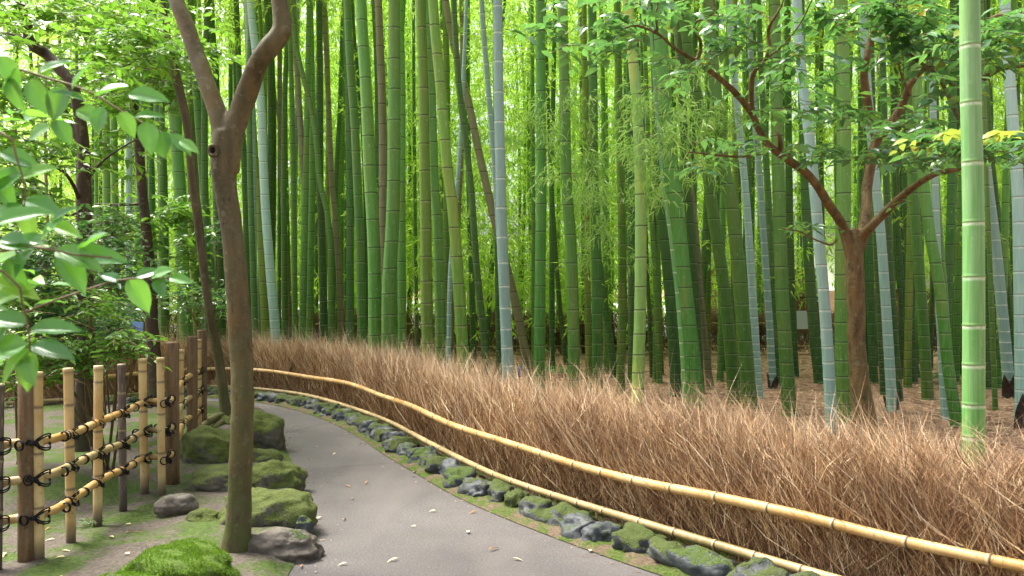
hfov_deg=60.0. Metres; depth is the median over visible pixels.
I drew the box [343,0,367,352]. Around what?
bamboo
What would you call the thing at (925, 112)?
bamboo
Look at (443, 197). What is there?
bamboo
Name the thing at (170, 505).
rock
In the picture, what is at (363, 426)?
edging stone
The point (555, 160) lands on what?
bamboo
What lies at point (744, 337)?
bamboo
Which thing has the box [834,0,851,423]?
bamboo
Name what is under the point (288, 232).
bamboo
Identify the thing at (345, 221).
bamboo
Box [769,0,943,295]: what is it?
bamboo
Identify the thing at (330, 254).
bamboo
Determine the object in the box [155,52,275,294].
bamboo
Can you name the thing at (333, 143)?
bamboo
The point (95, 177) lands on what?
bamboo
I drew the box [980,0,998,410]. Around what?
bamboo
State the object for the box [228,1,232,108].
bamboo
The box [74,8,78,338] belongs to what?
bamboo
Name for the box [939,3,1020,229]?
bamboo
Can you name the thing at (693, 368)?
bamboo
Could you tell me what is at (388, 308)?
bamboo
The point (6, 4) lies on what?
sky
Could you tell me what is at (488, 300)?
bamboo
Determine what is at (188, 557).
moss mound
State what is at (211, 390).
edging stone
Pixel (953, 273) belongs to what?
bamboo
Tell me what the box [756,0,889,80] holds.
bamboo
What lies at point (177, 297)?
bamboo
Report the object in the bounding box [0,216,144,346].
shrub
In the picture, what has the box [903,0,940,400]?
bamboo
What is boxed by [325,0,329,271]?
bamboo
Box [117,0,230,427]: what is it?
thin tree
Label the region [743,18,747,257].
bamboo
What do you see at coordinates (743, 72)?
bamboo
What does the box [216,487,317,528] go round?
rock
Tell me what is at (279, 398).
edging stone
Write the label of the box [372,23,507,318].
bamboo
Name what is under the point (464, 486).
edging stone
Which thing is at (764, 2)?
bamboo
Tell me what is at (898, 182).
bamboo
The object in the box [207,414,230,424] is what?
rock
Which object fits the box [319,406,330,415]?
edging stone
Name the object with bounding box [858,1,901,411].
bamboo
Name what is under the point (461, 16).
bamboo
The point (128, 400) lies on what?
edging stone
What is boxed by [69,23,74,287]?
bamboo
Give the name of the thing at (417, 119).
bamboo
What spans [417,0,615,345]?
bamboo
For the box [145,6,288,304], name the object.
bamboo
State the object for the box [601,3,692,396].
bamboo
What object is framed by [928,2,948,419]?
bamboo
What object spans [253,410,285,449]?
rock
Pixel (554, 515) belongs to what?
edging stone
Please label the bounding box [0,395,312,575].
soil bed
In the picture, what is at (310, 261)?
bamboo
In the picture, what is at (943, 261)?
bamboo
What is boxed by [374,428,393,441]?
edging stone
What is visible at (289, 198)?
bamboo
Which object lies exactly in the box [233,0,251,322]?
bamboo
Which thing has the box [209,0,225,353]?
bamboo
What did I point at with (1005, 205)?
bamboo
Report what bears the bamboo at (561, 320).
on the ground at (807, 372)
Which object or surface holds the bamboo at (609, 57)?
on the ground at (807, 372)
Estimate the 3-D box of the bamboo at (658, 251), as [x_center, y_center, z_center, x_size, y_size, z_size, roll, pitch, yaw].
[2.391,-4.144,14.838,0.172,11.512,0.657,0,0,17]
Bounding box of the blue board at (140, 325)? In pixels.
[132,321,143,387]
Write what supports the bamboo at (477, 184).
on the ground at (807, 372)
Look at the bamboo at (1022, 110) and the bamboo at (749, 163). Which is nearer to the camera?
the bamboo at (749, 163)
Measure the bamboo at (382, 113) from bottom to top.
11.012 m
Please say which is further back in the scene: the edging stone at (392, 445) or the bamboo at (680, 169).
the bamboo at (680, 169)
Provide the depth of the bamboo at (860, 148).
18.56 m
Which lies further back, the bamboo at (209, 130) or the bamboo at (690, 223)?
the bamboo at (209, 130)
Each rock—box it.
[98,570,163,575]
[153,493,199,517]
[180,425,253,463]
[185,464,253,491]
[185,507,219,521]
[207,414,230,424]
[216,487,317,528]
[247,526,324,563]
[252,459,307,490]
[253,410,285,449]
[253,448,283,462]
[295,515,312,534]
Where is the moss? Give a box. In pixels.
[4,443,241,558]
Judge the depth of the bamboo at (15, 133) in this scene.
20.84 m
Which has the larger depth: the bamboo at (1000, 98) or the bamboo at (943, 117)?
the bamboo at (943, 117)
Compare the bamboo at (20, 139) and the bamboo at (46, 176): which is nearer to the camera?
the bamboo at (46, 176)
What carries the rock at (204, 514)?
on the soil bed
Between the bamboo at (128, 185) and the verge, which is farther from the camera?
the bamboo at (128, 185)
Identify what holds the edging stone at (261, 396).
on the verge
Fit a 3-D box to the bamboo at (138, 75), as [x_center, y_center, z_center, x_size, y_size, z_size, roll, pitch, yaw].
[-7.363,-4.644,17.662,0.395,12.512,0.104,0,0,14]
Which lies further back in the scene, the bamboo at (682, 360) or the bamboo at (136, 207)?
the bamboo at (136, 207)
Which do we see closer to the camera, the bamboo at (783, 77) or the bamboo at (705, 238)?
the bamboo at (705, 238)
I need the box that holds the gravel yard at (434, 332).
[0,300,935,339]
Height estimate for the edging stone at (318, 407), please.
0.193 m
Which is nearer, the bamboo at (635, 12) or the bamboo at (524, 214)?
the bamboo at (635, 12)
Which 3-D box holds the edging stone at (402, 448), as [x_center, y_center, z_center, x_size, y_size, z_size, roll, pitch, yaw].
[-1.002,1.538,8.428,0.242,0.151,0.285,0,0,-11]
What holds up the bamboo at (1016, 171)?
on the ground at (807, 372)
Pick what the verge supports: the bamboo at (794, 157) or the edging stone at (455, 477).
the edging stone at (455, 477)
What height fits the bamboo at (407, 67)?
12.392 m
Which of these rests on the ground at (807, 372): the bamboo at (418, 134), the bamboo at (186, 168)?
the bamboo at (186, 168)
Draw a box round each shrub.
[0,56,198,391]
[0,199,139,463]
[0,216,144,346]
[0,276,171,472]
[51,202,164,419]
[157,220,257,382]
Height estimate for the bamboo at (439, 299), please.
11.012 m
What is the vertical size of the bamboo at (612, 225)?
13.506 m
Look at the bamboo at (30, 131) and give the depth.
27.09 m
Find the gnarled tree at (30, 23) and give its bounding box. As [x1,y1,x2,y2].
[0,0,245,451]
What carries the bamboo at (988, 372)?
on the ground at (807, 372)
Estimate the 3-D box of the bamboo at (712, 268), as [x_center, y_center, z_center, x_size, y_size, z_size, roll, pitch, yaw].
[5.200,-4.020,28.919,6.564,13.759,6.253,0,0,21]
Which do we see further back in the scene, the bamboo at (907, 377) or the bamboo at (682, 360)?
the bamboo at (907, 377)
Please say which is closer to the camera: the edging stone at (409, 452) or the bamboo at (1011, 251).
the edging stone at (409, 452)
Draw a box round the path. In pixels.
[207,397,661,575]
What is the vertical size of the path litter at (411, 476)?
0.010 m
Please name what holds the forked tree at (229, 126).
on the soil bed
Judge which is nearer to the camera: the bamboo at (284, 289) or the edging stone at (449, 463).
the edging stone at (449, 463)
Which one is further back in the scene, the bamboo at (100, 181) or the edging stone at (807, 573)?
the bamboo at (100, 181)
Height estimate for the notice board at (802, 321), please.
1.405 m
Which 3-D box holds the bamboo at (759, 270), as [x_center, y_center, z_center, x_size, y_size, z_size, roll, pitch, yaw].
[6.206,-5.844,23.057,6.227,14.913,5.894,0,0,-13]
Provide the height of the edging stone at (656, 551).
0.167 m
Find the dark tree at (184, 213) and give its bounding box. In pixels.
[9,0,235,406]
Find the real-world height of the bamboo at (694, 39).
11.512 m
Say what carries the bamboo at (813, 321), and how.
on the ground at (807, 372)
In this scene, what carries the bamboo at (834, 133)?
on the ground at (807, 372)
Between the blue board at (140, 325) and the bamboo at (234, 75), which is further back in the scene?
the bamboo at (234, 75)
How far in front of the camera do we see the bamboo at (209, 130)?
31.07 m
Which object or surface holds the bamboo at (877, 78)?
on the ground at (807, 372)
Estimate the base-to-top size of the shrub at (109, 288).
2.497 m
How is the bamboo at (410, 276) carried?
on the ground at (807, 372)
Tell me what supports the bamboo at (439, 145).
on the ground at (807, 372)
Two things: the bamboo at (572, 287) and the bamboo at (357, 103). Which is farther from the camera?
the bamboo at (357, 103)
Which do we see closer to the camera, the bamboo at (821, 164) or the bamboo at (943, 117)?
the bamboo at (821, 164)
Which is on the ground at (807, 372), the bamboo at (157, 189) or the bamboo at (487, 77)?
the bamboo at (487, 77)
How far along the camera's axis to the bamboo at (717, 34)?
17.11 m
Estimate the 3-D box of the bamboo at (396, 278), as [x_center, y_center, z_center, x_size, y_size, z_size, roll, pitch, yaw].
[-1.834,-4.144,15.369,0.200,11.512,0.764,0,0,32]
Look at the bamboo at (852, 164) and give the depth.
33.06 m
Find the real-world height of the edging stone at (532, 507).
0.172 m
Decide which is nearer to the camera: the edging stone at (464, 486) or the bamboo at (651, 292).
the edging stone at (464, 486)
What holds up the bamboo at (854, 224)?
on the ground at (807, 372)
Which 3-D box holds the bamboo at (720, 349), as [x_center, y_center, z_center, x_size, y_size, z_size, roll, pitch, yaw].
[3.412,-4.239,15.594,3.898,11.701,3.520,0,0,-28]
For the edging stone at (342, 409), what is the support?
on the verge
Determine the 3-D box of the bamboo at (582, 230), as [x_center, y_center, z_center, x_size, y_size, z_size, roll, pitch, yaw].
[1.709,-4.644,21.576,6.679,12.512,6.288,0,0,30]
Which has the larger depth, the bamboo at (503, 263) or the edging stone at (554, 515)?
the bamboo at (503, 263)
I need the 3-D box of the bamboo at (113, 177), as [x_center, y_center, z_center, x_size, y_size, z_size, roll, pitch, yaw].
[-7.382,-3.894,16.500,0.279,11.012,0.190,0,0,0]
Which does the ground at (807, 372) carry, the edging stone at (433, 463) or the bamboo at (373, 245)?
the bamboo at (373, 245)
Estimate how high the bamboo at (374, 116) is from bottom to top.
13.765 m
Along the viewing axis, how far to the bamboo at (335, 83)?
24.40 m
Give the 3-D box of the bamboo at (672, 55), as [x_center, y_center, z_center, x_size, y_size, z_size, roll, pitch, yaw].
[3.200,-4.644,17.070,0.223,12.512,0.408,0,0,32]
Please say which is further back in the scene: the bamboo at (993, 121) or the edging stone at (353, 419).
the bamboo at (993, 121)
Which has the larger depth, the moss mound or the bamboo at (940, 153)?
the bamboo at (940, 153)
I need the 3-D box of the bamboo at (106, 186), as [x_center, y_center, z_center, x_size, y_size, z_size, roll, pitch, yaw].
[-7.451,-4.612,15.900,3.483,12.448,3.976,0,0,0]
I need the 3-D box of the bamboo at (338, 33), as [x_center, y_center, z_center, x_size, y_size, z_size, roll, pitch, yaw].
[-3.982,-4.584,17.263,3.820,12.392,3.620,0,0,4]
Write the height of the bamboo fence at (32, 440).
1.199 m
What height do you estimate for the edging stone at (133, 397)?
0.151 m
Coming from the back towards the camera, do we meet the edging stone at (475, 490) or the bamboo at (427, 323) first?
the bamboo at (427, 323)
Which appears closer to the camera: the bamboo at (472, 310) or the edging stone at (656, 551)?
the edging stone at (656, 551)
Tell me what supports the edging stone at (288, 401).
on the verge
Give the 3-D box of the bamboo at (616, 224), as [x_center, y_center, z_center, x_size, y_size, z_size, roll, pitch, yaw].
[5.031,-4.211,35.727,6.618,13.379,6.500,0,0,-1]
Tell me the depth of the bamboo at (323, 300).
15.45 m
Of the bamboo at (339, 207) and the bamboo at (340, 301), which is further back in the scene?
the bamboo at (339, 207)
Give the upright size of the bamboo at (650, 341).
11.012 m
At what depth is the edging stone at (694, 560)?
4.85 m
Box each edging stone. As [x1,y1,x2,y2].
[103,397,113,404]
[117,397,131,403]
[129,394,147,401]
[207,386,217,394]
[254,390,264,397]
[255,391,271,400]
[265,392,286,401]
[274,395,293,403]
[285,396,296,404]
[291,395,306,405]
[294,396,313,406]
[303,398,319,408]
[313,402,331,413]
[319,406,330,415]
[325,403,342,415]
[331,408,353,418]
[334,411,350,421]
[344,412,364,422]
[347,415,359,425]
[357,415,379,429]
[358,420,374,432]
[364,422,390,436]
[369,426,397,439]
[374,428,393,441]
[381,435,402,448]
[382,431,406,441]
[385,436,419,452]
[395,442,416,455]
[405,447,422,458]
[407,445,438,463]
[418,454,437,467]
[424,456,448,473]
[437,457,461,476]
[443,466,476,487]
[457,477,488,493]
[465,480,490,496]
[487,479,514,501]
[503,488,529,507]
[518,496,555,521]
[542,502,589,525]
[560,513,595,538]
[581,521,621,541]
[611,521,667,552]
[646,536,684,566]
[667,545,735,575]
[726,557,789,575]
[789,571,819,575]
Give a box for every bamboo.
[0,0,94,288]
[0,0,157,342]
[0,0,186,343]
[0,0,211,316]
[0,1,120,331]
[0,1,124,336]
[0,34,73,334]
[0,50,69,310]
[1,0,184,316]
[1,0,240,311]
[10,5,223,324]
[13,0,223,333]
[13,7,21,330]
[17,0,227,342]
[27,0,34,185]
[36,0,176,360]
[36,4,242,328]
[44,1,50,282]
[53,6,69,278]
[57,5,62,337]
[62,4,289,297]
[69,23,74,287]
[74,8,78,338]
[77,0,242,309]
[88,19,244,324]
[89,23,227,312]
[90,34,227,302]
[94,0,243,367]
[109,10,121,343]
[118,0,263,335]
[125,3,132,378]
[135,2,338,313]
[135,7,141,201]
[142,107,147,338]
[144,0,244,341]
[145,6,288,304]
[148,55,154,261]
[155,0,238,379]
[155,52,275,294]
[157,2,258,267]
[159,0,237,383]
[159,82,166,364]
[168,5,302,303]
[169,17,338,313]
[170,0,244,182]
[171,0,387,311]
[173,0,338,128]
[176,22,181,347]
[184,0,201,329]
[187,0,218,376]
[196,0,315,334]
[197,0,203,329]
[198,0,355,142]
[199,0,307,343]
[201,1,356,296]
[202,7,355,336]
[208,0,419,310]
[208,59,356,327]
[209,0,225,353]
[212,0,418,338]
[212,50,327,327]
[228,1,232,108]
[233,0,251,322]
[242,1,420,318]
[244,0,259,340]
[244,6,270,379]
[246,24,258,385]
[247,0,280,386]
[248,0,354,349]
[256,4,433,305]
[258,0,264,339]
[258,0,342,352]
[264,0,273,218]
[267,53,373,303]
[275,0,478,337]
[275,68,420,333]
[276,0,486,333]
[276,0,579,360]
[276,95,289,225]
[277,50,291,345]
[277,124,280,332]
[281,42,287,344]
[282,2,471,312]
[287,96,291,309]
[288,0,297,367]
[288,0,529,332]
[289,0,334,347]
[295,0,299,211]
[299,0,311,345]
[303,0,386,357]
[303,0,520,341]
[306,3,314,347]
[314,0,547,307]
[314,1,520,344]
[314,29,465,313]
[322,0,343,349]
[323,1,535,338]
[323,6,487,313]
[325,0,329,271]
[332,2,343,333]
[335,18,480,311]
[335,66,344,347]
[339,1,345,317]
[340,89,344,298]
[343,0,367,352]
[344,0,638,347]
[345,0,355,342]
[351,0,367,324]
[355,0,381,353]
[356,44,359,134]
[367,0,378,345]
[368,0,511,311]
[369,0,492,225]
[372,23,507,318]
[375,0,386,290]
[376,0,726,367]
[381,0,400,356]
[385,1,529,337]
[396,0,405,350]
[397,0,406,358]
[406,0,617,344]
[412,0,648,318]
[415,54,535,315]
[416,0,433,364]
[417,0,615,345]
[426,0,445,366]
[428,0,469,383]
[433,0,670,347]
[439,0,534,383]
[442,0,533,386]
[442,0,552,340]
[443,181,443,212]
[446,0,467,367]
[451,0,465,365]
[451,0,490,383]
[451,0,728,352]
[465,0,477,367]
[473,2,627,324]
[479,0,502,383]
[482,8,617,322]
[489,9,665,327]
[492,0,712,336]
[492,2,702,342]
[493,0,513,383]
[502,0,505,40]
[503,9,663,318]
[504,0,575,397]
[505,1,742,347]
[518,0,621,399]
[521,1,703,338]
[545,1,567,365]
[547,0,693,279]
[548,64,662,296]
[549,0,556,368]
[555,0,659,394]
[556,1,702,326]
[557,0,719,82]
[558,0,637,75]
[559,4,619,396]
[567,1,826,268]
[576,60,700,320]
[578,7,616,377]
[578,57,762,304]
[581,0,903,314]
[582,4,591,388]
[598,17,699,307]
[598,24,730,324]
[599,1,800,279]
[599,3,608,372]
[600,0,771,310]
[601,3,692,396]
[603,0,721,411]
[603,0,724,293]
[610,1,741,410]
[615,2,770,269]
[625,9,667,383]
[626,50,634,383]
[634,0,639,70]
[639,1,652,377]
[645,0,740,403]
[647,0,687,414]
[650,14,742,304]
[652,102,663,375]
[652,166,660,382]
[667,1,796,272]
[669,0,809,57]
[670,1,676,304]
[672,0,714,390]
[675,0,705,392]
[676,63,686,375]
[677,0,857,324]
[689,0,698,208]
[689,0,732,381]
[691,0,853,383]
[694,0,766,408]
[697,0,833,333]
[697,14,813,228]
[701,51,711,304]
[703,32,710,356]
[715,0,725,370]
[719,2,849,130]
[726,0,762,398]
[726,0,857,333]
[728,43,851,267]
[731,163,734,322]
[732,0,740,383]
[740,0,745,142]
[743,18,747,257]
[745,0,753,299]
[745,0,778,388]
[755,0,780,385]
[755,1,947,272]
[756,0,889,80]
[756,0,1023,378]
[762,1,931,294]
[765,62,769,212]
[768,0,798,416]
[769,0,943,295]
[781,0,947,305]
[784,0,799,377]
[791,1,943,362]
[792,0,838,434]
[793,0,1023,302]
[798,5,807,335]
[805,0,948,295]
[815,0,819,172]
[817,0,924,383]
[818,3,824,234]
[823,23,947,302]
[825,29,945,309]
[831,0,1021,258]
[832,0,946,368]
[833,41,836,205]
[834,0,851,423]
[849,0,948,387]
[849,1,854,92]
[851,1,1002,335]
[851,3,1022,292]
[857,135,858,227]
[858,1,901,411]
[863,5,878,383]
[869,9,885,394]
[874,31,1023,331]
[875,20,885,365]
[879,2,903,401]
[887,38,891,218]
[891,0,920,377]
[891,0,1005,338]
[892,224,895,289]
[897,0,904,362]
[897,0,1023,35]
[901,0,1023,130]
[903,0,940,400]
[908,0,961,427]
[915,50,927,363]
[925,51,1021,284]
[926,43,948,307]
[928,1,1022,281]
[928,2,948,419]
[929,3,1023,243]
[930,0,1023,230]
[938,0,1021,265]
[938,0,1023,293]
[939,0,1023,339]
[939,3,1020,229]
[945,0,1017,388]
[952,126,961,381]
[952,194,956,339]
[956,0,961,377]
[959,0,985,545]
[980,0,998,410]
[984,0,991,388]
[984,165,1014,398]
[986,0,990,94]
[988,85,1013,366]
[991,0,996,360]
[999,0,1023,427]
[1008,201,1009,272]
[1015,0,1021,130]
[1021,10,1023,177]
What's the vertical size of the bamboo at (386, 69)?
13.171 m
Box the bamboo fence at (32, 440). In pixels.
[0,330,206,569]
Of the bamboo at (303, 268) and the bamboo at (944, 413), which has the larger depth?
the bamboo at (303, 268)
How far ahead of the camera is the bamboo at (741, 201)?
29.52 m
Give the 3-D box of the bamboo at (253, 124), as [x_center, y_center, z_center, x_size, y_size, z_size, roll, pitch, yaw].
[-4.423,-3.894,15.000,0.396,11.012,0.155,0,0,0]
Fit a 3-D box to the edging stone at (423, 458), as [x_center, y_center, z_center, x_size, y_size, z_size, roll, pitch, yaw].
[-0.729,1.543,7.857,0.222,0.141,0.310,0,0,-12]
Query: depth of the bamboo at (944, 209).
17.56 m
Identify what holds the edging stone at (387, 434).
on the verge
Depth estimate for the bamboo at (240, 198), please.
25.46 m
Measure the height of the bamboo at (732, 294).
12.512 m
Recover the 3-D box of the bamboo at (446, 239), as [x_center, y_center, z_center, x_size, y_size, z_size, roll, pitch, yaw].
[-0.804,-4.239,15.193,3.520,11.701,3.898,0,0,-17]
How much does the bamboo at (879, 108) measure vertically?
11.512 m
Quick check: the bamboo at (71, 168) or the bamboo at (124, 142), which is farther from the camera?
the bamboo at (71, 168)
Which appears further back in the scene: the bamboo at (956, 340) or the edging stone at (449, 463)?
the bamboo at (956, 340)
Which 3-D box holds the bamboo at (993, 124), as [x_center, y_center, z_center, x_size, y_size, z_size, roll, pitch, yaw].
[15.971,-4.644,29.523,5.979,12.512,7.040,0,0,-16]
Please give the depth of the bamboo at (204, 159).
15.68 m
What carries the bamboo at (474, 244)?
on the ground at (807, 372)
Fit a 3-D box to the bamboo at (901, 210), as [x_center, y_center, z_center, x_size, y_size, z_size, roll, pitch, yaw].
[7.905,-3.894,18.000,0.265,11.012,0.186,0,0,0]
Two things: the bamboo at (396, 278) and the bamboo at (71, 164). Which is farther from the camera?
the bamboo at (71, 164)
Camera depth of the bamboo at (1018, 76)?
16.41 m
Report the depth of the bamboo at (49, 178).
21.93 m
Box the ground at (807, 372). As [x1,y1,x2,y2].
[11,290,1023,575]
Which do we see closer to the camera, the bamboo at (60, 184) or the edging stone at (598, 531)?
the edging stone at (598, 531)
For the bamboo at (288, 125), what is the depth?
22.62 m
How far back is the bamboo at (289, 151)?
30.26 m
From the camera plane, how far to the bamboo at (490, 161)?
33.56 m
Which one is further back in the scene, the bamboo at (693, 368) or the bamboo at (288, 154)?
the bamboo at (288, 154)
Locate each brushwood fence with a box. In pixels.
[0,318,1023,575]
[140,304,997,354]
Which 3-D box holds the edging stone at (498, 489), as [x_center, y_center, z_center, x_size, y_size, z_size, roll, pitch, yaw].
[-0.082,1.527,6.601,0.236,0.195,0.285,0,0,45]
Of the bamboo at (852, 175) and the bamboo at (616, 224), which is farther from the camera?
the bamboo at (616, 224)
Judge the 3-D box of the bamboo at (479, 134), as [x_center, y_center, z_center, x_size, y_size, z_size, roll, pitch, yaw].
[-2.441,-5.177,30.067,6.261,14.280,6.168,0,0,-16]
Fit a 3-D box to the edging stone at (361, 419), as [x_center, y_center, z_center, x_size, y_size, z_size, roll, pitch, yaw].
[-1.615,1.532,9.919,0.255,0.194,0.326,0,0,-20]
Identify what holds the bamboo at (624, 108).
on the ground at (807, 372)
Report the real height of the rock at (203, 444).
0.387 m
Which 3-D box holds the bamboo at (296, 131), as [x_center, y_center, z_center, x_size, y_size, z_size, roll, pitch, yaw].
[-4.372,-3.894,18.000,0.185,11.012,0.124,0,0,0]
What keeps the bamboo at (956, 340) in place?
on the ground at (807, 372)
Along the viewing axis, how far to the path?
5.90 m
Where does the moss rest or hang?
on the soil bed
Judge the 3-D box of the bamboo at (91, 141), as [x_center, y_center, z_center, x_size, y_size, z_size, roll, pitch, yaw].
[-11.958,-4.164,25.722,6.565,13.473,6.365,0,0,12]
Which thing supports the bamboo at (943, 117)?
on the ground at (807, 372)
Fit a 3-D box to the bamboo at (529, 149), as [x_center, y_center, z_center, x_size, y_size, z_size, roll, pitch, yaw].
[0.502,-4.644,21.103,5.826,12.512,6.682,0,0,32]
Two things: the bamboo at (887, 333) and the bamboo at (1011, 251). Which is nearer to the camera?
the bamboo at (887, 333)
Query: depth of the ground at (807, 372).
12.71 m
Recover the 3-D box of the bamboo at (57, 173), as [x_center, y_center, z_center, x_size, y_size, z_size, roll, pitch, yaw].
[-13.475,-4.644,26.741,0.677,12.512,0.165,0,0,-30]
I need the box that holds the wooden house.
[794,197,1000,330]
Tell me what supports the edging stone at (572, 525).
on the verge
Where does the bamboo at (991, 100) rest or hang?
on the ground at (807, 372)
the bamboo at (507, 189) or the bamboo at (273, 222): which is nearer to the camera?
the bamboo at (273, 222)
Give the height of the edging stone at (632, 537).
0.197 m
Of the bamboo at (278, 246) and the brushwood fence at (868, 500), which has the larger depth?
the bamboo at (278, 246)
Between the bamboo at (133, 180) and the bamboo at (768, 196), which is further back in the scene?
the bamboo at (133, 180)
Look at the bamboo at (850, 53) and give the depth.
17.63 m
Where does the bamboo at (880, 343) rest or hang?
on the ground at (807, 372)
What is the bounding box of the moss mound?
[117,536,240,575]
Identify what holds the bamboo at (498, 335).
on the ground at (807, 372)
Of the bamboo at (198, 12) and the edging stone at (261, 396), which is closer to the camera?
the edging stone at (261, 396)
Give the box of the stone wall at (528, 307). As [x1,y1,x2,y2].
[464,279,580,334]
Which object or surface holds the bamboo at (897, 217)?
on the ground at (807, 372)
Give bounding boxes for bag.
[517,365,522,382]
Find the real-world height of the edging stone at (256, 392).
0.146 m
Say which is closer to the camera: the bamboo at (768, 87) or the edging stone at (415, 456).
the edging stone at (415, 456)
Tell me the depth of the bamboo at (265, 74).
18.09 m
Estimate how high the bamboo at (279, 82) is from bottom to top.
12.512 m
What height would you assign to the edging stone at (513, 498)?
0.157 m
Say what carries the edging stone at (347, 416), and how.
on the verge
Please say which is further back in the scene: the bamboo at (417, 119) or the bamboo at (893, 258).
the bamboo at (417, 119)
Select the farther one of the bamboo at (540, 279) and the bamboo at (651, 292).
the bamboo at (651, 292)
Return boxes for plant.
[76,517,105,525]
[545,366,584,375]
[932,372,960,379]
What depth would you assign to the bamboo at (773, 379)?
14.15 m
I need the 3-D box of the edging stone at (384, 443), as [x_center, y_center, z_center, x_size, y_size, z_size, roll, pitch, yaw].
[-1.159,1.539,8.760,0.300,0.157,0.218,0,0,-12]
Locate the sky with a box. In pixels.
[0,0,1021,289]
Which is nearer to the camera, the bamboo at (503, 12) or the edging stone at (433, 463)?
the edging stone at (433, 463)
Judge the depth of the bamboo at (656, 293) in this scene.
14.96 m
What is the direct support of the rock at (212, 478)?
on the soil bed
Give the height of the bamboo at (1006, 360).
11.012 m
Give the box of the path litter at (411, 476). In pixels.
[265,405,639,572]
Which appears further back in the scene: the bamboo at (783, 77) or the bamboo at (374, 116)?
the bamboo at (374, 116)
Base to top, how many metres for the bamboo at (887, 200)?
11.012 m
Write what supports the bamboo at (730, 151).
on the ground at (807, 372)
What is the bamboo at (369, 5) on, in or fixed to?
on the ground at (807, 372)
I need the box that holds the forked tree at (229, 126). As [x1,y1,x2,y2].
[168,0,291,552]
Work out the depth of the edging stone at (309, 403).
11.56 m
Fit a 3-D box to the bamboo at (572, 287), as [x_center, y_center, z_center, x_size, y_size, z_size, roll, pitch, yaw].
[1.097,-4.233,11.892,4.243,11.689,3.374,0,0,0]
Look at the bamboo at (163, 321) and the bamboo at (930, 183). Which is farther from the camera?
the bamboo at (930, 183)
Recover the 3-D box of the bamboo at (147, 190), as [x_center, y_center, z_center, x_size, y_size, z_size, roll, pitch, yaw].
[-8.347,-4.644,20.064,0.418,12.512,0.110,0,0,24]
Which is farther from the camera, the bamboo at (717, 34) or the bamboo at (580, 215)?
the bamboo at (580, 215)
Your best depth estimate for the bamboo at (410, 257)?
21.43 m
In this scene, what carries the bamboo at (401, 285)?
on the ground at (807, 372)
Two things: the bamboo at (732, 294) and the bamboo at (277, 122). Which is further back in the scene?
the bamboo at (277, 122)
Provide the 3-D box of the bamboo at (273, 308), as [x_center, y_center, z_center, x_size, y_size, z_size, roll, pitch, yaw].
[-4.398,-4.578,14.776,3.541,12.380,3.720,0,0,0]
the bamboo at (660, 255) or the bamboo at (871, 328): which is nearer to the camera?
the bamboo at (871, 328)
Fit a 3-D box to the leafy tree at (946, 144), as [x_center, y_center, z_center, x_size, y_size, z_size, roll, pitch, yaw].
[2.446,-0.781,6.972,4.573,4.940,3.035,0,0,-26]
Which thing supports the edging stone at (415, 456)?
on the verge
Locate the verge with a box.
[184,394,793,575]
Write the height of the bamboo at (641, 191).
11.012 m
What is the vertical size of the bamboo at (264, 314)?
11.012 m
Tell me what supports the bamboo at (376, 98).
on the ground at (807, 372)
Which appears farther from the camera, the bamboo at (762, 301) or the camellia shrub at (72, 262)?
the bamboo at (762, 301)
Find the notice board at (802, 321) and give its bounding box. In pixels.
[796,296,819,329]
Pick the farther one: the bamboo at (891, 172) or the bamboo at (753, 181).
the bamboo at (891, 172)
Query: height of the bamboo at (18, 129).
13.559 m
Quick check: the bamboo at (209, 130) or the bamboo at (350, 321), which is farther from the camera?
the bamboo at (209, 130)
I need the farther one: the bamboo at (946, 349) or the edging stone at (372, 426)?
the bamboo at (946, 349)
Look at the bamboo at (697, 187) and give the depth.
35.05 m
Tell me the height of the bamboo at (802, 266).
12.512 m
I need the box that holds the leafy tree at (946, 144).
[505,0,1023,445]
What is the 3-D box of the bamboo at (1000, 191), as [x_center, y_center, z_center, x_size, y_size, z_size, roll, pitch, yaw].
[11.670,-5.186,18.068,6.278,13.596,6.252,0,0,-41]
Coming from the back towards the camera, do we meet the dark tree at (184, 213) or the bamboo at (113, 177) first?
the bamboo at (113, 177)
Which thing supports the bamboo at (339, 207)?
on the ground at (807, 372)
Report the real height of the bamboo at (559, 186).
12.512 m
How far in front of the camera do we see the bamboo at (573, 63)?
19.10 m
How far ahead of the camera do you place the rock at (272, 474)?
6.78 m
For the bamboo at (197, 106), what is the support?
on the ground at (807, 372)

